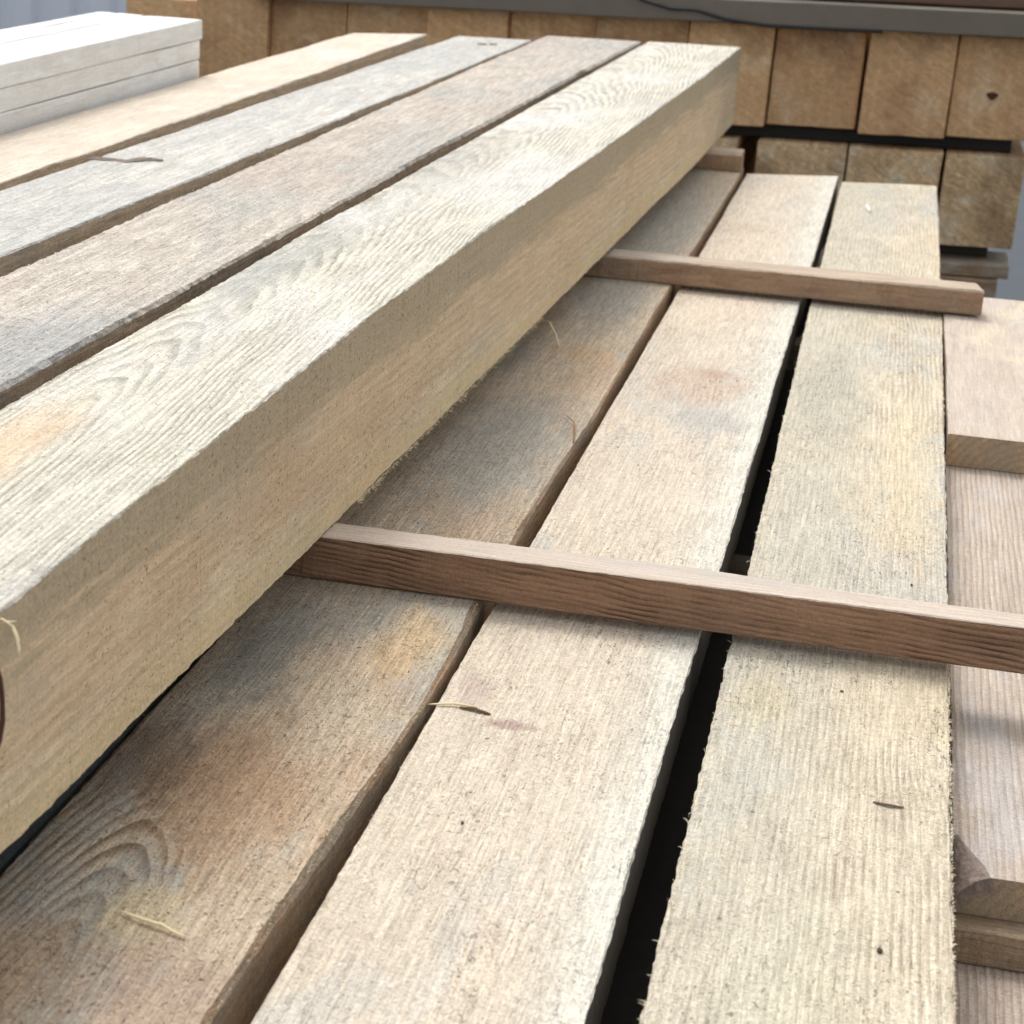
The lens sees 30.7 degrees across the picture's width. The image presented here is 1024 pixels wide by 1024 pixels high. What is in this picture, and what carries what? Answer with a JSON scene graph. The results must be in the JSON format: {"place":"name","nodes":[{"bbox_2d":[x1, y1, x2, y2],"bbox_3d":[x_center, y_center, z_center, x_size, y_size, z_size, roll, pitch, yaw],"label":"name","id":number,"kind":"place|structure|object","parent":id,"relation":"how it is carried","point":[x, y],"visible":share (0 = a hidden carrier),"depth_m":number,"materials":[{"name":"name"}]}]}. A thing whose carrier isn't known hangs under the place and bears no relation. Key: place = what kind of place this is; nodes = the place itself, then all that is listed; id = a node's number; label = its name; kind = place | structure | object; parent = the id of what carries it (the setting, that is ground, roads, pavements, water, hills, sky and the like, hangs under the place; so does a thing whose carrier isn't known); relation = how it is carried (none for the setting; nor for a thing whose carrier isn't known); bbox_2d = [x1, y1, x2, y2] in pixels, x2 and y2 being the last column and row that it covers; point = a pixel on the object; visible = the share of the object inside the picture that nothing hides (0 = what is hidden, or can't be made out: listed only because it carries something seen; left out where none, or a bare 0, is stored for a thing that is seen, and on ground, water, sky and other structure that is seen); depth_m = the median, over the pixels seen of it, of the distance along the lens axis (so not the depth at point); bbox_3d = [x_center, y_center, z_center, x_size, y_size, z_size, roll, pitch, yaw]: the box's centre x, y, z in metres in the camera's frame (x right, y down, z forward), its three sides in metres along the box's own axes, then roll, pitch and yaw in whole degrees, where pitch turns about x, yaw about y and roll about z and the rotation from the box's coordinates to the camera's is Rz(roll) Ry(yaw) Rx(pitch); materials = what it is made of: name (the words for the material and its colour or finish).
{"place":"outdoors","nodes":[
{"label":"outdoors","id":0,"kind":"place"},
{"bbox_2d":[988,141,1023,300],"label":"ground","id":1,"kind":"structure","parent":0,"point":[1011,287],"depth_m":6.26,"materials":[{"name":"concrete"}]},
{"bbox_2d":[0,0,125,29],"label":"sheet metal wall","id":2,"kind":"structure","parent":1,"relation":"on","point":[15,13],"depth_m":5.62,"materials":[{"name":"grey metal"}]},
{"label":"square timber","id":3,"kind":"object","parent":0,"visible":0},
{"bbox_2d":[816,265,996,297],"bbox_3d":[0.445,-0.530,3.979,1.138,0.074,0.167,7,20,10],"label":"board","id":4,"kind":"object","parent":3,"relation":"on","point":[988,286],"visible":0.03,"depth_m":3.80,"materials":[{"name":"brown wood"}]},
{"bbox_2d":[817,245,1008,278],"bbox_3d":[0.460,-0.570,3.975,1.158,0.052,0.162,7,20,10],"label":"board","id":5,"kind":"object","parent":4,"relation":"on","point":[993,264],"visible":0.09,"depth_m":3.82,"materials":[{"name":"brown wood"}]},
{"bbox_2d":[824,239,987,256],"bbox_3d":[0.451,-0.616,4.016,1.115,0.055,0.102,7,20,10],"label":"lath","id":6,"kind":"object","parent":5,"relation":"on","point":[965,250],"visible":0.02,"depth_m":3.88,"materials":[{"name":"brown wood"}]},
{"bbox_2d":[712,134,760,179],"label":"square timber","id":7,"kind":"object","parent":6,"relation":"on","point":[749,144],"visible":0.12,"depth_m":4.14,"materials":[{"name":"brown wood"}]},
{"bbox_2d":[754,137,850,214],"bbox_3d":[0.703,-0.846,4.366,0.186,0.188,1.100,7,20,10],"label":"square timber","id":8,"kind":"object","parent":6,"relation":"on","point":[781,156],"visible":0.3,"depth_m":3.84,"materials":[{"name":"brown wood"}]},
{"bbox_2d":[845,108,943,191],"bbox_3d":[0.888,-0.827,4.331,0.191,0.189,1.100,7,20,10],"label":"square timber","id":9,"kind":"object","parent":6,"relation":"on","point":[878,163],"visible":0.37,"depth_m":3.80,"materials":[{"name":"brown wood"}]},
{"bbox_2d":[724,109,1011,152],"bbox_3d":[0.106,-0.898,4.129,1.932,0.070,0.352,7,20,10],"label":"lath","id":10,"kind":"object","parent":9,"relation":"on","point":[850,136],"visible":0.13,"depth_m":3.85,"materials":[{"name":"wood"}]},
{"bbox_2d":[126,0,196,18],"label":"square timber","id":11,"kind":"object","parent":10,"relation":"on","point":[187,9],"visible":0.07,"depth_m":4.02,"materials":[{"name":"beige wood"}]},
{"bbox_2d":[196,0,272,76],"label":"square timber","id":12,"kind":"object","parent":10,"relation":"on","point":[235,33],"visible":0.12,"depth_m":3.99,"materials":[{"name":"beige wood"}]},
{"bbox_2d":[271,0,348,55],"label":"square timber","id":13,"kind":"object","parent":10,"relation":"on","point":[296,24],"visible":0.13,"depth_m":3.96,"materials":[{"name":"beige wood"}]},
{"bbox_2d":[298,0,1023,37],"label":"grey beam","id":14,"kind":"structure","parent":13,"relation":"on","point":[953,20],"depth_m":3.69,"materials":[{"name":"grey wood"}]},
{"bbox_2d":[640,0,882,33],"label":"cable","id":15,"kind":"object","parent":14,"relation":"hanging from","point":[762,24],"visible":1,"depth_m":3.70,"materials":[{"name":"rubber"}]},
{"bbox_2d":[843,0,1023,8],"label":"brown beam","id":16,"kind":"structure","parent":14,"relation":"on","point":[1012,4],"depth_m":3.67,"materials":[{"name":"wood"}]},
{"bbox_2d":[347,3,427,34],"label":"square timber","id":17,"kind":"object","parent":10,"relation":"on","point":[374,18],"visible":0.11,"depth_m":3.92,"materials":[{"name":"beige wood"}]},
{"bbox_2d":[426,7,511,46],"bbox_3d":[0.014,-1.127,4.410,0.175,0.203,1.100,7,20,10],"label":"square timber","id":18,"kind":"object","parent":10,"relation":"on","point":[444,24],"visible":0.2,"depth_m":3.88,"materials":[{"name":"beige wood"}]},
{"bbox_2d":[510,12,596,41],"bbox_3d":[0.194,-1.116,4.397,0.186,0.209,1.100,7,20,10],"label":"square timber","id":19,"kind":"object","parent":10,"relation":"on","point":[532,27],"visible":0.09,"depth_m":3.87,"materials":[{"name":"beige wood"}]},
{"bbox_2d":[596,16,690,45],"bbox_3d":[0.375,-1.092,4.348,0.194,0.205,1.100,7,20,10],"label":"square timber","id":20,"kind":"object","parent":10,"relation":"on","point":[643,31],"visible":0.1,"depth_m":3.81,"materials":[{"name":"beige wood"}]},
{"bbox_2d":[688,21,777,126],"bbox_3d":[0.553,-1.071,4.315,0.176,0.207,1.100,7,20,10],"label":"square timber","id":21,"kind":"object","parent":10,"relation":"on","point":[757,44],"visible":0.3,"depth_m":3.79,"materials":[{"name":"beige wood"}]},
{"bbox_2d":[766,28,870,128],"bbox_3d":[0.731,-1.061,4.296,0.182,0.207,1.100,7,20,10],"label":"square timber","id":22,"kind":"object","parent":10,"relation":"on","point":[818,78],"visible":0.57,"depth_m":3.79,"materials":[{"name":"beige wood"}]},
{"bbox_2d":[858,31,958,138],"bbox_3d":[0.906,-1.033,4.244,0.175,0.209,1.100,7,20,10],"label":"square timber","id":23,"kind":"object","parent":10,"relation":"on","point":[908,82],"visible":0.73,"depth_m":3.73,"materials":[{"name":"beige wood"}]},
{"bbox_2d":[945,35,1023,140],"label":"square timber","id":24,"kind":"object","parent":10,"relation":"on","point":[986,101],"visible":0.66,"depth_m":3.72,"materials":[{"name":"beige wood"}]},
{"bbox_2d":[937,140,1023,248],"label":"square timber","id":25,"kind":"object","parent":6,"relation":"on","point":[978,194],"visible":0.57,"depth_m":3.78,"materials":[{"name":"brown wood"}]},
{"bbox_3d":[0.082,-0.361,3.240,1.210,0.035,0.052,7,20,10],"label":"lath","id":26,"kind":"object","parent":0,"visible":0},
{"bbox_3d":[-0.052,0.050,1.962,0.157,0.049,2.970,7,20,10],"label":"long board","id":27,"kind":"object","parent":26,"relation":"on","visible":0},
{"bbox_2d":[729,554,751,575],"bbox_3d":[-0.062,0.030,1.893,1.500,0.035,0.052,7,20,10],"label":"lath","id":28,"kind":"object","parent":27,"relation":"on","point":[739,565],"visible":0.01,"depth_m":1.83,"materials":[{"name":"brown wood"}]},
{"bbox_2d":[953,961,1023,1023],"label":"long board","id":29,"kind":"object","parent":28,"relation":"on","point":[988,995],"depth_m":1.07,"materials":[{"name":"beige wood"}]},
{"bbox_2d":[786,337,801,370],"bbox_3d":[0.003,-0.243,2.405,1.380,0.034,0.042,7,20,10],"label":"lath","id":30,"kind":"object","parent":29,"relation":"on","point":[793,359],"visible":0.01,"depth_m":2.33,"materials":[{"name":"wood"}]},
{"bbox_2d":[0,634,222,876],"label":"long board","id":31,"kind":"object","parent":30,"relation":"on","point":[12,853],"depth_m":1.06,"materials":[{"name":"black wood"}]},
{"bbox_2d":[0,168,743,1023],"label":"long board","id":32,"kind":"object","parent":30,"relation":"on","point":[220,808],"visible":0.82,"depth_m":1.13,"materials":[{"name":"wood"}]},
{"bbox_2d":[119,910,185,937],"bbox_3d":[-0.180,0.205,0.932,0.042,0.003,0.004,13,22,25],"label":"splinter","id":33,"kind":"object","parent":32,"relation":"on","point":[165,926],"visible":1,"depth_m":0.93,"materials":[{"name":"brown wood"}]},
{"bbox_2d":[532,320,559,346],"bbox_3d":[0.043,-0.198,2.055,0.022,0.015,0.066,-10,24,-32],"label":"wood curl","id":34,"kind":"object","parent":32,"relation":"on","point":[551,326],"visible":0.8,"depth_m":2.06,"materials":[{"name":"beige wood"}]},
{"bbox_2d":[565,414,574,442],"bbox_3d":[0.057,-0.079,1.748,0.007,0.005,0.083,2,20,-4],"label":"splinter","id":35,"kind":"object","parent":32,"relation":"on","point":[573,427],"visible":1,"depth_m":1.74,"materials":[{"name":"beige wood"}]},
{"bbox_2d":[692,147,744,171],"bbox_3d":[-0.043,-0.659,3.286,0.898,0.035,0.050,7,20,10],"label":"lath","id":36,"kind":"object","parent":32,"relation":"on","point":[723,159],"visible":0.06,"depth_m":3.19,"materials":[{"name":"brown wood"}]},
{"bbox_2d":[637,182,958,1023],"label":"long board","id":37,"kind":"object","parent":30,"relation":"on","point":[809,878],"visible":0.86,"depth_m":1.18,"materials":[{"name":"wood"}]},
{"bbox_2d":[877,947,882,953],"bbox_3d":[0.189,0.225,0.959,0.003,0.002,0.004,7,20,10],"label":"bark crumb","id":38,"kind":"object","parent":37,"relation":"on","point":[879,950],"visible":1,"depth_m":0.96,"materials":[{"name":"brown wood"}]},
{"bbox_2d":[873,801,903,807],"bbox_3d":[0.223,0.173,1.107,0.018,0.001,0.004,7,20,10],"label":"wood chip","id":39,"kind":"object","parent":37,"relation":"on","point":[886,804],"visible":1,"depth_m":1.11,"materials":[{"name":"beige wood"}]},
{"bbox_3d":[-0.700,-0.195,2.022,0.155,0.050,2.971,7,20,10],"label":"long board","id":40,"kind":"object","parent":30,"relation":"on","visible":0},
{"bbox_2d":[283,523,1023,673],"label":"lath","id":41,"kind":"object","parent":40,"relation":"on","point":[669,595],"visible":0.72,"depth_m":1.32,"materials":[{"name":"brown wood"}]},
{"bbox_2d":[0,33,426,190],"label":"long beam","id":42,"kind":"structure","parent":41,"relation":"on","point":[29,154],"depth_m":2.37,"materials":[{"name":"beige wood"}]},
{"bbox_2d":[0,36,531,276],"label":"long beam","id":43,"kind":"structure","parent":41,"relation":"on","point":[46,216],"depth_m":2.04,"materials":[{"name":"grey wood"}]},
{"bbox_2d":[85,156,162,162],"bbox_3d":[-0.409,-0.372,1.968,0.082,0.005,0.025,-1,20,-11],"label":"bark flake","id":44,"kind":"object","parent":43,"relation":"on","point":[122,160],"visible":1,"depth_m":1.97,"materials":[{"name":"grey wood"}]},
{"bbox_2d":[0,36,640,409],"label":"long beam","id":45,"kind":"structure","parent":41,"relation":"on","point":[66,309],"depth_m":1.73,"materials":[{"name":"beige wood"}]},
{"bbox_2d":[0,42,740,854],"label":"long beam","id":46,"kind":"structure","parent":41,"relation":"on","point":[184,486],"depth_m":1.30,"materials":[{"name":"wood"}]},
{"bbox_2d":[0,618,20,653],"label":"wood curl","id":47,"kind":"object","parent":46,"relation":"hanging from","point":[14,630],"visible":1,"depth_m":0.88,"materials":[{"name":"beige wood"}]},
{"bbox_2d":[584,248,983,315],"bbox_3d":[-0.045,-0.340,2.413,1.279,0.032,0.049,7,20,10],"label":"lath","id":48,"kind":"object","parent":40,"relation":"on","point":[920,293],"visible":0.4,"depth_m":2.33,"materials":[{"name":"brown wood"}]},
{"bbox_3d":[-0.701,-0.246,1.949,0.154,0.027,1.670,7,20,10],"label":"planed plank","id":49,"kind":"object","parent":40,"relation":"on","visible":0},
{"bbox_3d":[-0.700,-0.273,1.943,0.153,0.026,1.676,7,20,10],"label":"planed plank","id":50,"kind":"object","parent":49,"relation":"on","visible":0},
{"bbox_3d":[-0.698,-0.295,1.928,0.156,0.026,1.663,7,20,10],"label":"planed plank","id":51,"kind":"object","parent":50,"relation":"on","visible":0},
{"bbox_3d":[-0.696,-0.321,1.922,0.154,0.026,1.670,7,20,10],"label":"planed plank","id":52,"kind":"object","parent":51,"relation":"on","visible":0},
{"bbox_3d":[-0.695,-0.348,1.916,0.153,0.027,1.675,7,20,10],"label":"planed plank","id":53,"kind":"object","parent":52,"relation":"on","visible":0},
{"bbox_2d":[0,60,198,135],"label":"planed plank","id":54,"kind":"object","parent":53,"relation":"on","point":[21,118],"visible":0.3,"depth_m":2.33,"materials":[{"name":"beige wood"}]},
{"bbox_2d":[0,40,199,112],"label":"planed plank","id":55,"kind":"object","parent":54,"relation":"on","point":[36,91],"visible":0.45,"depth_m":2.32,"materials":[{"name":"beige wood"}]},
{"bbox_2d":[0,12,115,35],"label":"planed plank","id":56,"kind":"object","parent":55,"relation":"on","point":[49,23],"visible":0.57,"depth_m":2.50,"materials":[{"name":"beige wood"}]},
{"bbox_2d":[0,13,142,43],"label":"planed plank","id":57,"kind":"object","parent":55,"relation":"on","point":[23,35],"visible":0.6,"depth_m":2.45,"materials":[{"name":"beige wood"}]},
{"bbox_2d":[0,16,201,87],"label":"planed plank","id":58,"kind":"object","parent":55,"relation":"on","point":[26,60],"visible":1,"depth_m":2.34,"materials":[{"name":"beige wood"}]},
{"bbox_2d":[952,912,1023,971],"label":"lath","id":59,"kind":"object","parent":29,"relation":"on","point":[1000,945],"visible":0.35,"depth_m":1.09,"materials":[{"name":"brown wood"}]},
{"bbox_2d":[944,446,1023,922],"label":"short board","id":60,"kind":"object","parent":59,"relation":"on","point":[985,536],"visible":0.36,"depth_m":1.30,"materials":[{"name":"brown wood"}]},
{"bbox_2d":[942,297,1023,473],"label":"short board","id":61,"kind":"object","parent":60,"relation":"on","point":[983,368],"visible":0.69,"depth_m":1.99,"materials":[{"name":"beige wood"}]},
{"bbox_3d":[-0.247,-0.055,1.969,0.152,0.049,2.971,7,20,10],"label":"long board","id":62,"kind":"object","parent":28,"relation":"on","visible":0},
{"bbox_2d":[825,215,832,238],"bbox_3d":[0.101,-0.535,3.223,1.210,0.034,0.042,7,20,10],"label":"lath","id":63,"kind":"object","parent":62,"relation":"on","point":[829,227],"depth_m":3.13,"materials":[{"name":"wood"}]},
{"bbox_2d":[251,174,838,1023],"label":"long board","id":64,"kind":"object","parent":63,"relation":"on","point":[511,898],"visible":0.85,"depth_m":1.16,"materials":[{"name":"wood"}]},
{"bbox_2d":[428,702,475,706],"bbox_3d":[-0.038,0.124,1.198,0.031,0.002,0.007,7,20,10],"label":"splinter","id":65,"kind":"object","parent":64,"relation":"on","point":[453,703],"visible":1,"depth_m":1.20,"materials":[{"name":"brown wood"}]},
{"bbox_2d":[460,706,490,714],"bbox_3d":[-0.024,0.127,1.195,0.021,0.002,0.005,7,20,10],"label":"splinter","id":66,"kind":"object","parent":64,"relation":"on","point":[477,710],"visible":1,"depth_m":1.19,"materials":[{"name":"beige wood"}]},
{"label":"lath","id":67,"kind":"object","parent":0,"visible":0},
{"bbox_2d":[600,298,811,1023],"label":"long board","id":68,"kind":"object","parent":67,"relation":"on","point":[628,991],"visible":0.03,"depth_m":1.43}
]}

